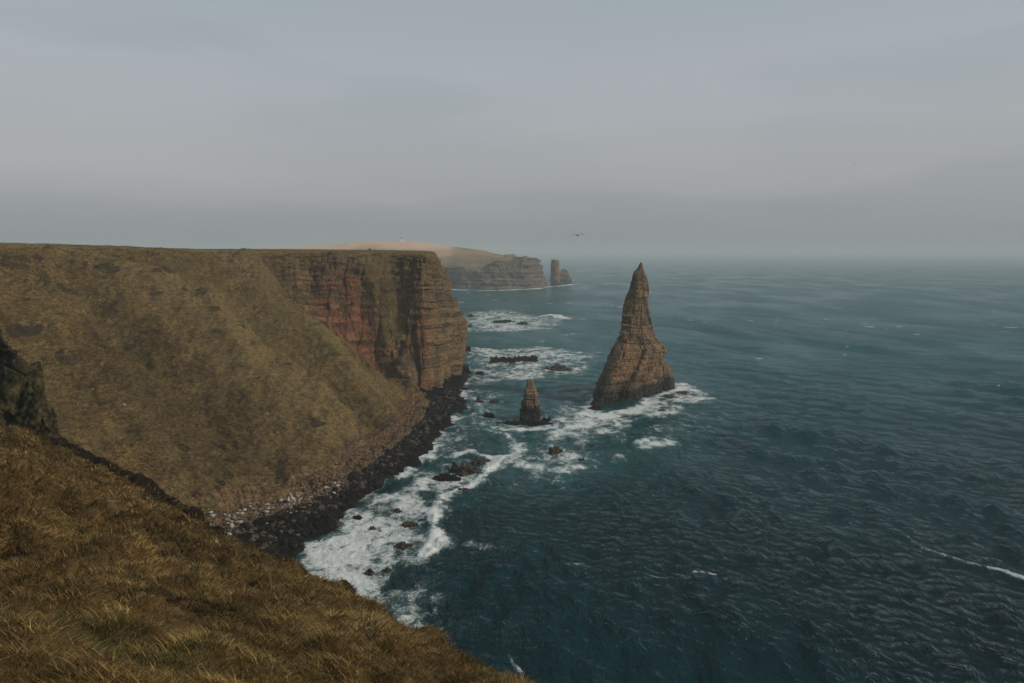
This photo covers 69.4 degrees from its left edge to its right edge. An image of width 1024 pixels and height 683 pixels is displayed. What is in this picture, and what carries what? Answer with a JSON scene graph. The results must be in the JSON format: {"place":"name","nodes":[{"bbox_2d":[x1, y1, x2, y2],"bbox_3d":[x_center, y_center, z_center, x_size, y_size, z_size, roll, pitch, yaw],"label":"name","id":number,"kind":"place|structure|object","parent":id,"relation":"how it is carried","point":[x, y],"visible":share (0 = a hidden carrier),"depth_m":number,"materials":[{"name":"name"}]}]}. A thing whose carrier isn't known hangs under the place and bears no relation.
{"place":"outdoors","nodes":[
{"label":"outdoors","id":0,"kind":"place"},
{"bbox_2d":[0,329,61,437],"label":"rocky slope","id":1,"kind":"structure","parent":0,"point":[24,403],"depth_m":94.88,"materials":[{"name":"stone"}]},
{"bbox_2d":[0,242,472,557],"bbox_3d":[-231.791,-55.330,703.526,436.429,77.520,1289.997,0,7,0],"label":"cliff","id":2,"kind":"structure","parent":0,"point":[421,361],"depth_m":219.76,"materials":[{"name":"brown stone"}]},
{"bbox_2d":[0,245,440,503],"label":"grass","id":3,"kind":"structure","parent":2,"relation":"on","point":[166,250],"depth_m":220.43,"materials":[{"name":"brown plant"}]},
{"bbox_2d":[239,522,251,529],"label":"boulder","id":4,"kind":"object","parent":2,"relation":"on","point":[247,525],"visible":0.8,"depth_m":163.46,"materials":[{"name":"grey stone"}]},
{"bbox_2d":[253,517,269,525],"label":"boulder","id":5,"kind":"object","parent":2,"relation":"on","point":[260,520],"visible":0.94,"depth_m":166.43,"materials":[{"name":"grey stone"}]},
{"bbox_2d":[258,533,268,539],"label":"boulder","id":6,"kind":"object","parent":2,"relation":"on","point":[265,537],"visible":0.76,"depth_m":160.89,"materials":[{"name":"stone"}]},
{"bbox_2d":[204,482,338,535],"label":"rubble","id":7,"kind":"object","parent":2,"relation":"on","point":[231,517],"visible":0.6,"depth_m":173.11,"materials":[{"name":"grey stone"}]},
{"bbox_2d":[264,548,278,556],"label":"boulder","id":8,"kind":"object","parent":2,"relation":"on","point":[270,551],"visible":0.38,"depth_m":154.28,"materials":[{"name":"grey stone"}]},
{"bbox_2d":[315,496,331,505],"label":"boulder","id":9,"kind":"object","parent":2,"relation":"on","point":[324,499],"visible":0.7,"depth_m":184.91,"materials":[{"name":"black stone"}]},
{"bbox_2d":[233,388,463,558],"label":"rubble","id":10,"kind":"object","parent":2,"relation":"on","point":[350,499],"visible":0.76,"depth_m":189.24,"materials":[{"name":"black stone"}]},
{"bbox_2d":[348,482,359,493],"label":"boulder","id":11,"kind":"object","parent":2,"relation":"on","point":[354,487],"visible":0.87,"depth_m":192.51,"materials":[{"name":"black stone"}]},
{"bbox_2d":[348,471,360,480],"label":"boulder","id":12,"kind":"object","parent":2,"relation":"on","point":[356,475],"visible":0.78,"depth_m":198.77,"materials":[{"name":"black stone"}]},
{"bbox_2d":[288,403,425,502],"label":"rubble","id":13,"kind":"object","parent":2,"relation":"on","point":[412,424],"visible":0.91,"depth_m":218.03,"materials":[{"name":"stone"}]},
{"bbox_2d":[370,476,384,487],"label":"boulder","id":14,"kind":"object","parent":2,"relation":"on","point":[378,481],"visible":0.89,"depth_m":201.22,"materials":[{"name":"black stone"}]},
{"bbox_2d":[374,463,383,470],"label":"boulder","id":15,"kind":"object","parent":2,"relation":"on","point":[379,466],"visible":0.96,"depth_m":210.48,"materials":[{"name":"black stone"}]},
{"bbox_2d":[387,469,394,473],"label":"boulder","id":16,"kind":"object","parent":2,"relation":"on","point":[390,471],"visible":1,"depth_m":212.13,"materials":[{"name":"black stone"}]},
{"bbox_2d":[388,457,399,464],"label":"boulder","id":17,"kind":"object","parent":2,"relation":"on","point":[395,460],"visible":0.57,"depth_m":218.81,"materials":[{"name":"grey stone"}]},
{"bbox_2d":[414,422,421,428],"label":"boulder","id":18,"kind":"object","parent":2,"relation":"on","point":[418,426],"visible":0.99,"depth_m":256.39,"materials":[{"name":"grey stone"}]},
{"bbox_2d":[428,407,436,411],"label":"boulder","id":19,"kind":"object","parent":2,"relation":"on","point":[432,409],"visible":0.8,"depth_m":288.05,"materials":[{"name":"grey stone"}]},
{"bbox_2d":[0,423,536,682],"bbox_3d":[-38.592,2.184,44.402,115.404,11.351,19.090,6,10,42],"label":"grass","id":20,"kind":"structure","parent":0,"point":[200,674],"depth_m":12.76,"materials":[{"name":"brown plant"}]},
{"bbox_2d":[259,241,547,288],"bbox_3d":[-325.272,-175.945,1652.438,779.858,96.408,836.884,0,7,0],"label":"headland","id":21,"kind":"structure","parent":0,"point":[472,268],"depth_m":1278.28,"materials":[{"name":"grey stone"}]},
{"bbox_2d":[0,0,1023,251],"label":"sky","id":22,"kind":"structure","parent":0,"point":[485,125],"materials":[{"name":"grey"}]},
{"bbox_2d":[287,252,1023,682],"bbox_3d":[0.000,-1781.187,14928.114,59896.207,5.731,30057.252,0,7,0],"label":"sea","id":23,"kind":"structure","parent":0,"point":[815,474],"depth_m":203.14,"materials":[{"name":"liquid"}]},
{"bbox_2d":[353,514,362,519],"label":"rock","id":24,"kind":"object","parent":23,"relation":"in","point":[358,517],"visible":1,"depth_m":180.20,"materials":[{"name":"brown stone"}]},
{"bbox_2d":[365,568,374,575],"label":"rock","id":25,"kind":"object","parent":23,"relation":"in","point":[370,572],"visible":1,"depth_m":149.87,"materials":[{"name":"brown stone"}]},
{"bbox_2d":[382,567,390,572],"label":"rock","id":26,"kind":"object","parent":23,"relation":"in","point":[388,569],"visible":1,"depth_m":151.03,"materials":[{"name":"brown stone"}]},
{"bbox_2d":[390,508,400,512],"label":"rock","id":27,"kind":"object","parent":23,"relation":"in","point":[397,510],"visible":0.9,"depth_m":184.56,"materials":[{"name":"stone"}]},
{"bbox_2d":[394,541,413,548],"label":"rock","id":28,"kind":"object","parent":23,"relation":"in","point":[402,545],"visible":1,"depth_m":163.46,"materials":[{"name":"stone"}]},
{"bbox_2d":[401,521,417,527],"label":"rock","id":29,"kind":"object","parent":23,"relation":"in","point":[411,524],"visible":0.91,"depth_m":175.46,"materials":[{"name":"brown stone"}]},
{"bbox_2d":[432,473,461,481],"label":"rock","id":30,"kind":"object","parent":23,"relation":"in","point":[449,477],"visible":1,"depth_m":211.44,"materials":[{"name":"black stone"}]},
{"bbox_2d":[458,487,469,491],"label":"rock","id":31,"kind":"object","parent":23,"relation":"in","point":[464,489],"visible":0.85,"depth_m":201.41,"materials":[{"name":"brown stone"}]},
{"bbox_2d":[447,462,482,476],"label":"rock","id":32,"kind":"object","parent":23,"relation":"in","point":[463,470],"visible":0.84,"depth_m":217.63,"materials":[{"name":"brown stone"}]},
{"bbox_2d":[462,364,469,373],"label":"rock","id":33,"kind":"object","parent":23,"relation":"in","point":[466,368],"visible":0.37,"depth_m":389.94,"materials":[{"name":"stone"}]},
{"bbox_2d":[469,457,490,464],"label":"rock","id":34,"kind":"object","parent":23,"relation":"in","point":[477,460],"visible":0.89,"depth_m":228.04,"materials":[{"name":"brown stone"}]},
{"bbox_2d":[475,395,484,402],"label":"rock","id":35,"kind":"object","parent":23,"relation":"in","point":[478,400],"visible":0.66,"depth_m":317.34,"materials":[{"name":"brown stone"}]},
{"bbox_2d":[483,412,493,417],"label":"rock","id":36,"kind":"object","parent":23,"relation":"in","point":[488,415],"visible":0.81,"depth_m":290.14,"materials":[{"name":"stone"}]},
{"bbox_2d":[489,398,499,402],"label":"rock","id":37,"kind":"object","parent":23,"relation":"in","point":[493,401],"visible":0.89,"depth_m":318.95,"materials":[{"name":"brown stone"}]},
{"bbox_2d":[493,319,515,322],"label":"rock","id":38,"kind":"object","parent":23,"relation":"in","point":[503,321],"visible":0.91,"depth_m":673.01,"materials":[{"name":"grey stone"}]},
{"bbox_2d":[489,356,520,363],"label":"rock","id":39,"kind":"object","parent":23,"relation":"in","point":[503,359],"visible":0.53,"depth_m":425.58,"materials":[{"name":"stone"}]},
{"bbox_2d":[495,419,522,424],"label":"rock","id":40,"kind":"object","parent":23,"relation":"in","point":[513,422],"visible":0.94,"depth_m":278.77,"materials":[{"name":"grey stone"}]},
{"bbox_2d":[514,355,538,361],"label":"rock","id":41,"kind":"object","parent":23,"relation":"in","point":[533,358],"visible":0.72,"depth_m":437.69,"materials":[{"name":"grey stone"}]},
{"bbox_2d":[519,379,541,421],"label":"sea stack","id":42,"kind":"object","parent":23,"relation":"in","point":[529,409],"visible":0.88,"depth_m":283.68,"materials":[{"name":"stone"}]},
{"bbox_2d":[522,420,551,425],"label":"rock","id":43,"kind":"object","parent":23,"relation":"in","point":[533,423],"visible":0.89,"depth_m":277.77,"materials":[{"name":"stone"}]},
{"bbox_2d":[541,416,550,421],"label":"rock","id":44,"kind":"object","parent":23,"relation":"in","point":[545,419],"visible":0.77,"depth_m":283.70,"materials":[{"name":"stone"}]},
{"bbox_2d":[547,446,562,454],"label":"rock","id":45,"kind":"object","parent":23,"relation":"in","point":[554,450],"visible":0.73,"depth_m":237.23,"materials":[{"name":"brown stone"}]},
{"bbox_2d":[550,259,560,285],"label":"sea stack","id":46,"kind":"object","parent":23,"relation":"in","point":[555,274],"visible":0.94,"depth_m":1363.37,"materials":[{"name":"stone"}]},
{"bbox_2d":[542,363,573,370],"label":"rock","id":47,"kind":"object","parent":23,"relation":"in","point":[556,367],"visible":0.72,"depth_m":404.30,"materials":[{"name":"brown stone"}]},
{"bbox_2d":[560,269,572,281],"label":"sea stack","id":48,"kind":"object","parent":23,"relation":"in","point":[565,276],"visible":0.86,"depth_m":1517.59,"materials":[{"name":"stone"}]},
{"bbox_2d":[586,404,602,409],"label":"rock","id":49,"kind":"object","parent":23,"relation":"in","point":[598,407],"visible":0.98,"depth_m":305.48,"materials":[{"name":"stone"}]},
{"bbox_2d":[590,262,674,406],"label":"sea stack","id":50,"kind":"object","parent":23,"relation":"in","point":[636,367],"visible":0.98,"depth_m":319.76,"materials":[{"name":"stone"}]},
{"bbox_2d":[660,394,673,397],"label":"rock","id":51,"kind":"object","parent":23,"relation":"in","point":[666,396],"visible":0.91,"depth_m":330.17,"materials":[{"name":"stone"}]},
{"bbox_2d":[675,390,688,393],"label":"rock","id":52,"kind":"object","parent":23,"relation":"in","point":[682,392],"visible":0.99,"depth_m":339.24,"materials":[{"name":"grey stone"}]}
]}

